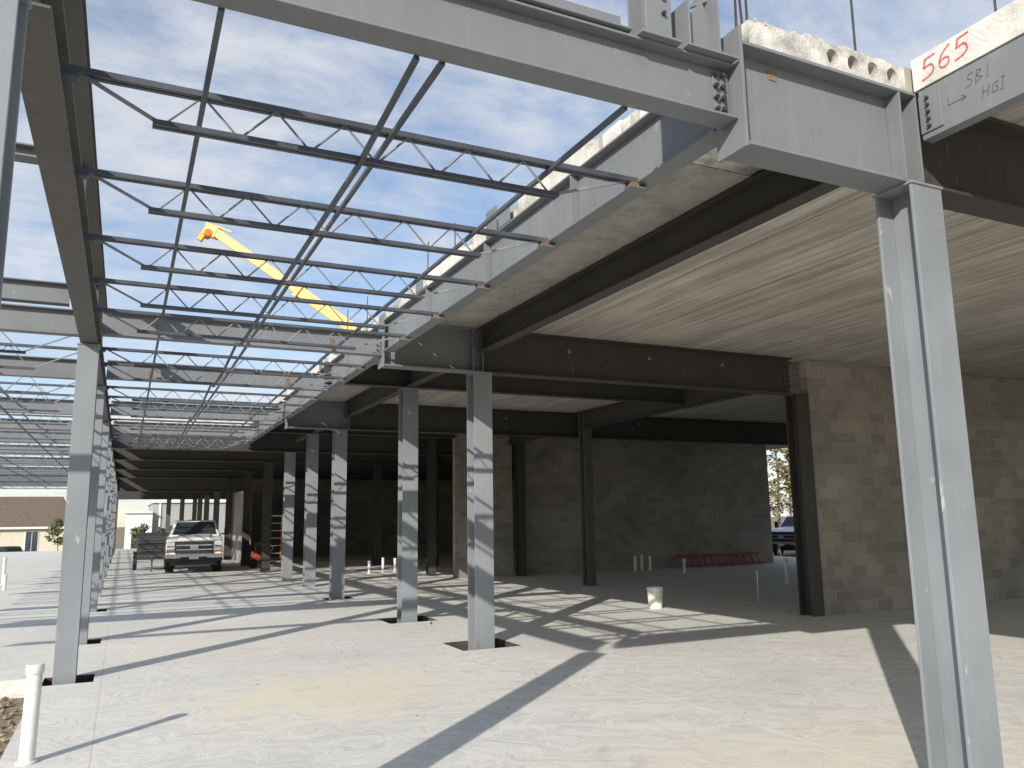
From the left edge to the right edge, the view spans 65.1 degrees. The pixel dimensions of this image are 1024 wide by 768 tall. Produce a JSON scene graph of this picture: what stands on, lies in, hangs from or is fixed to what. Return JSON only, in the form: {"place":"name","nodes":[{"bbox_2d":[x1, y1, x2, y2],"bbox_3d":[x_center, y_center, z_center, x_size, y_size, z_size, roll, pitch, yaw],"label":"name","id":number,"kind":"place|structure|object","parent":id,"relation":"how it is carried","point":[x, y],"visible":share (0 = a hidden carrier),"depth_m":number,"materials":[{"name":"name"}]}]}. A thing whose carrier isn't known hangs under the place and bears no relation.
{"place":"outdoors","nodes":[
{"label":"outdoors","id":0,"kind":"place"},
{"bbox_2d":[0,497,65,526],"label":"roof","id":1,"kind":"structure","parent":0,"point":[30,511],"depth_m":103.58,"materials":[{"name":"brown"}]},
{"bbox_2d":[118,495,225,497],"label":"steel beam","id":2,"kind":"structure","parent":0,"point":[151,496],"depth_m":53.69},
{"bbox_2d":[117,491,235,494],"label":"steel beam","id":3,"kind":"structure","parent":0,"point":[160,493],"depth_m":49.25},
{"bbox_2d":[255,419,455,438],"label":"steel beam","id":4,"kind":"structure","parent":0,"point":[280,428],"depth_m":23.23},
{"bbox_2d":[0,516,795,758],"bbox_3d":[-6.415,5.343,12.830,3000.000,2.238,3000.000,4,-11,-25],"label":"ground","id":5,"kind":"structure","parent":0,"point":[120,536],"depth_m":8.98,"materials":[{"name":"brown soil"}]},
{"bbox_2d":[0,696,23,753],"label":"gravel","id":6,"kind":"structure","parent":5,"relation":"on","point":[12,723],"depth_m":8.23,"materials":[{"name":"gravel"}]},
{"bbox_2d":[0,528,63,550],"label":"walls","id":7,"kind":"structure","parent":5,"relation":"on","point":[12,537],"depth_m":99.93,"materials":[{"name":"beige"}]},
{"bbox_2d":[0,526,63,551],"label":"window and trim","id":8,"kind":"structure","parent":7,"relation":"attached to","point":[31,541],"depth_m":100.12,"materials":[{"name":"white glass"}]},
{"bbox_2d":[44,517,63,550],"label":"young tree","id":9,"kind":"object","parent":5,"relation":"on","point":[54,531],"visible":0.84,"depth_m":68.58,"materials":[{"name":"green plant"}]},
{"bbox_2d":[124,500,225,548],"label":"pale metal building","id":10,"kind":"structure","parent":5,"relation":"on","point":[154,517],"depth_m":70.73,"materials":[{"name":"white metal"}]},
{"bbox_2d":[196,222,363,329],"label":"mobile crane","id":11,"kind":"object","parent":5,"relation":"on","point":[212,231],"visible":0.21,"depth_m":61.12,"materials":[{"name":"metal"}]},
{"bbox_2d":[766,448,792,525],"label":"distant trees","id":12,"kind":"object","parent":5,"relation":"on","point":[785,476],"visible":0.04,"depth_m":75.44,"materials":[{"name":"green plant"}]},
{"bbox_2d":[772,515,794,554],"bbox_3d":[14.777,7.535,40.219,2.480,1.965,5.810,-10,-13,44],"label":"pickup truck","id":13,"kind":"object","parent":5,"relation":"on","point":[783,535],"visible":0.26,"depth_m":38.35,"materials":[{"name":"white paint"}]},
{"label":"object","id":14,"kind":"structure","parent":5,"relation":"on","visible":0},
{"bbox_2d":[52,343,100,684],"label":"steel column","id":15,"kind":"structure","parent":14,"relation":"on","point":[74,549],"depth_m":9.39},
{"bbox_2d":[21,0,116,476],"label":"steel beam","id":16,"kind":"structure","parent":15,"relation":"on","point":[47,91],"depth_m":4.86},
{"bbox_2d":[0,475,67,480],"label":"roof joist","id":17,"kind":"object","parent":16,"relation":"attached to","point":[49,479],"depth_m":41.24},
{"bbox_2d":[0,456,68,465],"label":"roof joist","id":18,"kind":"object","parent":16,"relation":"attached to","point":[54,463],"depth_m":30.62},
{"bbox_2d":[0,444,69,454],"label":"roof joist","id":19,"kind":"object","parent":16,"relation":"attached to","point":[28,448],"depth_m":26.04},
{"bbox_2d":[0,331,69,353],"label":"bar joist","id":20,"kind":"object","parent":16,"relation":"on","point":[13,351],"visible":0.5,"depth_m":10.45,"materials":[{"name":"paint"}]},
{"bbox_2d":[0,431,70,442],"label":"steel beam","id":21,"kind":"structure","parent":16,"relation":"attached to","point":[5,434],"depth_m":22.26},
{"bbox_2d":[1,277,69,306],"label":"steel beam","id":22,"kind":"structure","parent":16,"relation":"attached to","point":[30,291],"depth_m":9.66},
{"bbox_2d":[0,418,71,432],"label":"steel beam","id":23,"kind":"structure","parent":16,"relation":"attached to","point":[68,426],"depth_m":19.78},
{"bbox_2d":[0,413,72,430],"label":"bar joist","id":24,"kind":"object","parent":16,"relation":"on","point":[53,416],"visible":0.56,"depth_m":18.89,"materials":[{"name":"paint"}]},
{"bbox_2d":[0,397,73,414],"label":"steel beam","id":25,"kind":"structure","parent":16,"relation":"attached to","point":[60,404],"depth_m":16.55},
{"bbox_2d":[0,392,73,411],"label":"bar joist","id":26,"kind":"object","parent":16,"relation":"on","point":[50,394],"visible":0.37,"depth_m":15.78,"materials":[{"name":"paint"}]},
{"bbox_2d":[0,381,74,403],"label":"bar joist","id":27,"kind":"object","parent":16,"relation":"on","point":[36,385],"visible":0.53,"depth_m":14.69,"materials":[{"name":"paint"}]},
{"bbox_2d":[0,354,76,379],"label":"steel beam","id":28,"kind":"structure","parent":16,"relation":"attached to","point":[64,368],"depth_m":12.50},
{"bbox_2d":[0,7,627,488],"bbox_3d":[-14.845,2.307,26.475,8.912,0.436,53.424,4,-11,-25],"label":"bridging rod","id":29,"kind":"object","parent":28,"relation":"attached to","point":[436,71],"visible":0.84,"depth_m":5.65,"materials":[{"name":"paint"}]},
{"bbox_2d":[0,342,77,369],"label":"bar joist","id":30,"kind":"object","parent":16,"relation":"on","point":[32,346],"visible":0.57,"depth_m":11.56,"materials":[{"name":"paint"}]},
{"bbox_2d":[0,303,78,336],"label":"steel beam","id":31,"kind":"structure","parent":16,"relation":"attached to","point":[19,318],"depth_m":9.62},
{"bbox_2d":[63,0,107,341],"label":"roof curb beam","id":32,"kind":"structure","parent":16,"relation":"attached to","point":[76,26],"depth_m":6.00,"materials":[{"name":"metal"}]},
{"bbox_2d":[14,142,37,164],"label":"steel beam","id":33,"kind":"structure","parent":32,"relation":"attached to","point":[25,152],"depth_m":6.59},
{"bbox_2d":[110,400,281,421],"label":"steel beam","id":34,"kind":"structure","parent":16,"relation":"attached to","point":[117,412],"depth_m":17.79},
{"bbox_2d":[106,360,327,391],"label":"steel beam","id":35,"kind":"structure","parent":16,"relation":"attached to","point":[136,372],"depth_m":13.56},
{"bbox_2d":[114,460,514,473],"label":"steel beam","id":36,"kind":"structure","parent":16,"relation":"on","point":[195,465],"depth_m":33.67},
{"bbox_2d":[115,470,514,480],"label":"steel beam","id":37,"kind":"structure","parent":16,"relation":"on","point":[195,474],"depth_m":39.73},
{"bbox_2d":[79,385,105,644],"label":"steel column","id":38,"kind":"structure","parent":14,"relation":"on","point":[89,552],"depth_m":12.36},
{"bbox_2d":[90,422,109,611],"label":"steel column","id":39,"kind":"structure","parent":14,"relation":"on","point":[99,520],"depth_m":16.80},
{"bbox_2d":[329,429,347,599],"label":"steel column","id":40,"kind":"structure","parent":14,"relation":"on","point":[338,521],"depth_m":18.76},
{"bbox_2d":[285,400,349,429],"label":"cantilever beam","id":41,"kind":"structure","parent":40,"relation":"on","point":[323,415],"depth_m":19.05,"materials":[{"name":"metal"}]},
{"bbox_2d":[243,401,285,444],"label":"edge beam","id":42,"kind":"structure","parent":41,"relation":"attached to","point":[267,429],"depth_m":20.87,"materials":[{"name":"metal"}]},
{"bbox_2d":[112,438,246,448],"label":"bar joist","id":43,"kind":"object","parent":42,"relation":"attached to","point":[171,440],"visible":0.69,"depth_m":22.90,"materials":[{"name":"paint"}]},
{"bbox_2d":[111,434,251,445],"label":"bar joist","id":44,"kind":"object","parent":42,"relation":"attached to","point":[117,435],"visible":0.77,"depth_m":22.04,"materials":[{"name":"paint"}]},
{"bbox_2d":[110,424,264,437],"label":"bar joist","id":45,"kind":"object","parent":42,"relation":"attached to","point":[195,428],"visible":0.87,"depth_m":19.97,"materials":[{"name":"paint"}]},
{"bbox_2d":[109,418,272,432],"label":"bar joist","id":46,"kind":"object","parent":42,"relation":"attached to","point":[163,421],"visible":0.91,"depth_m":18.84,"materials":[{"name":"paint"}]},
{"bbox_2d":[397,387,418,622],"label":"steel column","id":47,"kind":"structure","parent":14,"relation":"on","point":[407,570],"depth_m":14.62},
{"bbox_2d":[344,370,444,416],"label":"steel beam","id":48,"kind":"structure","parent":47,"relation":"on","point":[369,398],"depth_m":16.84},
{"bbox_2d":[324,365,683,404],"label":"steel beam","id":49,"kind":"structure","parent":47,"relation":"on","point":[373,376],"depth_m":16.21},
{"bbox_2d":[192,0,737,129],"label":"steel beam","id":50,"kind":"structure","parent":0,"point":[521,41],"depth_m":4.29,"materials":[{"name":"metal"}]},
{"bbox_2d":[516,0,632,32],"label":"steel channel","id":51,"kind":"object","parent":50,"relation":"on","point":[585,13],"visible":0.5,"depth_m":4.45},
{"bbox_2d":[627,0,682,46],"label":"steel post","id":52,"kind":"object","parent":50,"relation":"on","point":[649,19],"visible":0.71,"depth_m":4.61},
{"bbox_2d":[671,0,738,62],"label":"bracket plate","id":53,"kind":"object","parent":50,"relation":"on","point":[696,29],"visible":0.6,"depth_m":4.78,"materials":[{"name":"metal"}]},
{"bbox_2d":[712,70,727,111],"bbox_3d":[1.246,-1.749,4.809,0.078,0.249,0.032,4,-11,-25],"label":"bolt group","id":54,"kind":"object","parent":50,"relation":"attached to","point":[721,87],"visible":0.96,"depth_m":4.80,"materials":[{"name":"metal"}]},
{"bbox_2d":[0,0,1013,526],"label":"sky","id":55,"kind":"structure","parent":0,"point":[258,59],"materials":[{"name":"blue"}]},
{"bbox_2d":[0,546,1023,767],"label":"concrete floor","id":56,"kind":"structure","parent":0,"point":[184,690],"depth_m":9.27,"materials":[{"name":"concrete"}]},
{"bbox_2d":[0,0,31,307],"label":"steel column","id":57,"kind":"structure","parent":56,"relation":"on","point":[13,20],"depth_m":3.20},
{"bbox_2d":[15,662,44,765],"bbox_3d":[-3.641,2.536,6.060,0.148,0.813,0.149,4,-11,-25],"label":"pvc pipe","id":58,"kind":"object","parent":56,"relation":"on","point":[34,672],"visible":1,"depth_m":6.03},
{"bbox_2d":[98,438,111,596],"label":"steel column","id":59,"kind":"structure","parent":56,"relation":"on","point":[104,518],"depth_m":20.02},
{"bbox_2d":[102,448,112,588],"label":"steel column","id":60,"kind":"structure","parent":56,"relation":"on","point":[107,518],"depth_m":22.61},
{"bbox_2d":[104,459,114,578],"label":"steel column","id":61,"kind":"structure","parent":56,"relation":"on","point":[109,520],"depth_m":26.60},
{"bbox_2d":[107,469,115,570],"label":"steel column","id":62,"kind":"structure","parent":56,"relation":"on","point":[111,520],"depth_m":31.31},
{"bbox_2d":[132,527,167,571],"bbox_3d":[-13.938,6.362,31.072,1.300,1.650,2.630,4,-11,-25],"label":"towable generator","id":63,"kind":"object","parent":56,"relation":"on","point":[151,546],"visible":0.91,"depth_m":30.63,"materials":[{"name":"metal"}]},
{"bbox_2d":[160,519,228,572],"bbox_3d":[-12.349,6.231,31.199,2.406,1.906,5.636,3,-10,-21],"label":"pickup truck","id":64,"kind":"object","parent":56,"relation":"on","point":[193,542],"visible":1,"depth_m":28.95,"materials":[{"name":"white paint"}]},
{"bbox_2d":[213,491,219,529],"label":"steel column","id":65,"kind":"structure","parent":56,"relation":"on","point":[216,506],"depth_m":44.68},
{"bbox_2d":[117,478,243,491],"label":"steel beam","id":66,"kind":"structure","parent":65,"relation":"on","point":[167,485],"depth_m":44.08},
{"bbox_2d":[223,479,233,559],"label":"steel column","id":67,"kind":"structure","parent":56,"relation":"on","point":[228,518],"depth_m":39.25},
{"bbox_2d":[230,489,252,561],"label":"concrete block wall","id":68,"kind":"structure","parent":56,"relation":"on","point":[236,530],"depth_m":37.67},
{"bbox_2d":[241,471,252,565],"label":"steel column","id":69,"kind":"structure","parent":56,"relation":"on","point":[246,524],"depth_m":33.47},
{"bbox_2d":[248,541,277,567],"bbox_3d":[-9.820,6.718,31.637,1.055,1.015,0.500,4,-11,-25],"label":"air compressor","id":70,"kind":"object","parent":56,"relation":"on","point":[255,556],"visible":0.77,"depth_m":31.39,"materials":[{"name":"red paint"}]},
{"bbox_2d":[260,462,273,572],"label":"steel column","id":71,"kind":"structure","parent":56,"relation":"on","point":[266,519],"depth_m":28.75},
{"bbox_2d":[281,452,295,580],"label":"steel column","id":72,"kind":"structure","parent":56,"relation":"on","point":[288,518],"depth_m":24.73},
{"bbox_2d":[302,434,318,586],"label":"steel column","id":73,"kind":"structure","parent":56,"relation":"on","point":[310,514],"depth_m":22.22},
{"bbox_2d":[112,421,256,436],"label":"steel beam","id":74,"kind":"structure","parent":73,"relation":"attached to","point":[117,430],"depth_m":21.18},
{"bbox_2d":[250,479,452,556],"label":"concrete block wall","id":75,"kind":"structure","parent":56,"relation":"on","point":[359,515],"depth_m":43.05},
{"bbox_2d":[372,464,381,564],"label":"steel column","id":76,"kind":"structure","parent":56,"relation":"on","point":[377,513],"depth_m":32.55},
{"bbox_2d":[426,438,435,575],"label":"steel column","id":77,"kind":"structure","parent":56,"relation":"on","point":[430,506],"depth_m":25.87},
{"bbox_2d":[436,456,438,565],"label":"steel column","id":78,"kind":"structure","parent":56,"relation":"on","point":[437,510],"depth_m":31.52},
{"bbox_2d":[113,449,513,465],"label":"steel beam","id":79,"kind":"structure","parent":78,"relation":"on","point":[181,455],"depth_m":28.80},
{"bbox_2d":[466,371,494,650],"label":"steel column","id":80,"kind":"structure","parent":56,"relation":"on","point":[480,551],"depth_m":11.63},
{"bbox_2d":[512,474,515,549],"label":"concrete block wall","id":81,"kind":"structure","parent":56,"relation":"on","point":[513,498],"depth_m":46.06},
{"bbox_2d":[112,427,513,456],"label":"steel beam","id":82,"kind":"structure","parent":81,"relation":"attached to","point":[282,442],"depth_m":25.21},
{"bbox_2d":[514,442,526,575],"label":"steel column","id":83,"kind":"structure","parent":56,"relation":"on","point":[520,508],"depth_m":25.19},
{"bbox_2d":[509,436,545,444],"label":"steel beam","id":84,"kind":"structure","parent":83,"relation":"attached to","point":[516,439],"depth_m":25.01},
{"bbox_2d":[348,403,787,444],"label":"steel beam","id":85,"kind":"structure","parent":84,"relation":"attached to","point":[380,417],"depth_m":21.89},
{"bbox_2d":[578,412,595,585],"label":"steel column","id":86,"kind":"structure","parent":56,"relation":"on","point":[587,510],"depth_m":21.27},
{"bbox_2d":[574,362,792,429],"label":"steel beam","id":87,"kind":"structure","parent":86,"relation":"on","point":[623,411],"depth_m":19.09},
{"bbox_2d":[453,434,773,577],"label":"concrete block wall","id":88,"kind":"structure","parent":56,"relation":"on","point":[664,504],"depth_m":27.32,"materials":[{"name":"concrete"}]},
{"bbox_2d":[647,586,664,608],"bbox_3d":[2.783,4.143,15.569,0.327,0.400,0.341,4,-11,-25],"label":"plastic bucket","id":89,"kind":"object","parent":56,"relation":"on","point":[655,594],"visible":1,"depth_m":15.46,"materials":[{"name":"white plastic"}]},
{"bbox_2d":[678,551,764,566],"bbox_3d":[7.404,6.164,28.245,3.600,0.420,0.310,4,-11,-25],"label":"extension ladder","id":90,"kind":"object","parent":56,"relation":"on","point":[723,555],"visible":0.97,"depth_m":28.22,"materials":[{"name":"metal"}]},
{"bbox_2d":[784,394,824,616],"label":"steel column","id":91,"kind":"structure","parent":56,"relation":"on","point":[808,561],"depth_m":14.38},
{"bbox_2d":[798,360,1023,614],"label":"concrete block wall","id":92,"kind":"structure","parent":56,"relation":"on","point":[864,556],"depth_m":15.19,"materials":[{"name":"concrete"}]},
{"bbox_2d":[873,180,1003,767],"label":"steel column","id":93,"kind":"structure","parent":56,"relation":"on","point":[960,712],"depth_m":5.11,"materials":[{"name":"metal"}]},
{"bbox_2d":[483,333,794,395],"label":"steel beam","id":94,"kind":"structure","parent":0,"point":[544,356],"depth_m":13.30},
{"bbox_2d":[378,313,483,373],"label":"cantilever beam","id":95,"kind":"structure","parent":94,"relation":"attached to","point":[445,348],"depth_m":11.82,"materials":[{"name":"metal"}]},
{"bbox_2d":[101,312,381,356],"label":"steel beam","id":96,"kind":"structure","parent":95,"relation":"attached to","point":[113,327],"depth_m":10.58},
{"bbox_2d":[282,328,377,418],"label":"edge beam","id":97,"kind":"structure","parent":95,"relation":"attached to","point":[365,363],"depth_m":14.10,"materials":[{"name":"metal"}]},
{"bbox_2d":[107,404,290,421],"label":"bar joist","id":98,"kind":"object","parent":97,"relation":"attached to","point":[186,408],"visible":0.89,"depth_m":16.70,"materials":[{"name":"paint"}]},
{"bbox_2d":[106,395,301,414],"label":"bar joist","id":99,"kind":"object","parent":97,"relation":"attached to","point":[191,400],"visible":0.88,"depth_m":15.63,"materials":[{"name":"paint"}]},
{"bbox_2d":[104,385,313,407],"bbox_3d":[-5.429,0.253,14.649,3.600,0.245,0.072,4,-11,-25],"label":"bar joist","id":100,"kind":"object","parent":97,"relation":"attached to","point":[108,387],"visible":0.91,"depth_m":14.56,"materials":[{"name":"paint"}]},
{"bbox_2d":[101,362,342,389],"bbox_3d":[-4.460,-0.097,12.649,3.600,0.245,0.072,4,-11,-25],"label":"bar joist","id":101,"kind":"object","parent":97,"relation":"attached to","point":[105,364],"visible":0.71,"depth_m":12.51,"materials":[{"name":"paint"}]},
{"bbox_2d":[100,347,360,377],"bbox_3d":[-3.965,-0.276,11.626,3.600,0.245,0.072,4,-11,-25],"label":"bar joist","id":102,"kind":"object","parent":97,"relation":"attached to","point":[183,354],"visible":0.88,"depth_m":11.52,"materials":[{"name":"paint"}]},
{"bbox_2d":[915,94,1023,226],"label":"steel beam","id":103,"kind":"structure","parent":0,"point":[976,169],"depth_m":5.86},
{"bbox_2d":[716,25,924,193],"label":"cantilever beam","id":104,"kind":"structure","parent":103,"relation":"attached to","point":[802,118],"depth_m":5.16,"materials":[{"name":"metal"}]},
{"bbox_2d":[383,112,716,351],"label":"edge beam","id":105,"kind":"structure","parent":104,"relation":"attached to","point":[649,150],"depth_m":6.68,"materials":[{"name":"metal"}]},
{"bbox_2d":[94,307,405,349],"bbox_3d":[-3.009,-0.622,9.653,3.600,0.245,0.072,4,-11,-25],"label":"bar joist","id":106,"kind":"object","parent":105,"relation":"attached to","point":[100,310],"visible":0.91,"depth_m":9.53,"materials":[{"name":"paint"}]},
{"bbox_2d":[90,277,438,328],"bbox_3d":[-2.483,-0.812,8.568,3.600,0.245,0.072,4,-11,-25],"label":"bar joist","id":107,"kind":"object","parent":105,"relation":"attached to","point":[98,280],"visible":0.94,"depth_m":8.44,"materials":[{"name":"paint"}]},
{"bbox_2d":[84,233,484,299],"bbox_3d":[-1.915,-1.017,7.395,3.600,0.245,0.072,4,-11,-25],"label":"bar joist","id":108,"kind":"object","parent":105,"relation":"attached to","point":[92,238],"visible":0.93,"depth_m":7.25,"materials":[{"name":"paint"}]},
{"bbox_2d":[75,165,549,258],"bbox_3d":[-1.316,-1.234,6.159,3.600,0.245,0.072,4,-11,-25],"label":"bar joist","id":109,"kind":"object","parent":105,"relation":"attached to","point":[81,172],"visible":0.91,"depth_m":6.00,"materials":[{"name":"paint"}]},
{"bbox_2d":[61,62,638,199],"bbox_3d":[-0.735,-1.444,4.959,3.600,0.245,0.072,4,-11,-25],"label":"bar joist","id":110,"kind":"object","parent":105,"relation":"attached to","point":[74,73],"visible":0.92,"depth_m":4.77,"materials":[{"name":"paint"}]},
{"bbox_2d":[111,0,1023,449],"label":"hollow core floor slab","id":111,"kind":"structure","parent":104,"relation":"on","point":[801,282],"depth_m":10.14,"materials":[{"name":"concrete"}]},
{"bbox_2d":[325,0,996,359],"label":"starter bar","id":112,"kind":"object","parent":111,"relation":"on","point":[851,8],"visible":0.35,"depth_m":5.22,"materials":[{"name":"metal"}]},
{"bbox_2d":[922,31,967,81],"bbox_3d":[2.846,-2.152,5.283,0.013,0.170,0.350,4,-11,-25],"label":"painted number","id":113,"kind":"object","parent":111,"relation":"attached to","point":[947,63],"visible":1,"depth_m":5.28,"materials":[{"name":"red paint"}]},
{"bbox_2d":[477,169,841,352],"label":"steel beam","id":114,"kind":"structure","parent":104,"relation":"attached to","point":[760,198],"depth_m":7.92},
{"bbox_2d":[620,20,905,175],"bbox_3d":[1.752,-2.019,5.871,1.380,0.212,1.480,4,-11,-25],"label":"hollow core plank","id":115,"kind":"object","parent":104,"relation":"on","point":[809,47],"visible":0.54,"depth_m":5.26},
{"bbox_2d":[918,35,1023,142],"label":"steel channel","id":116,"kind":"object","parent":104,"relation":"attached to","point":[940,118],"visible":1,"depth_m":5.11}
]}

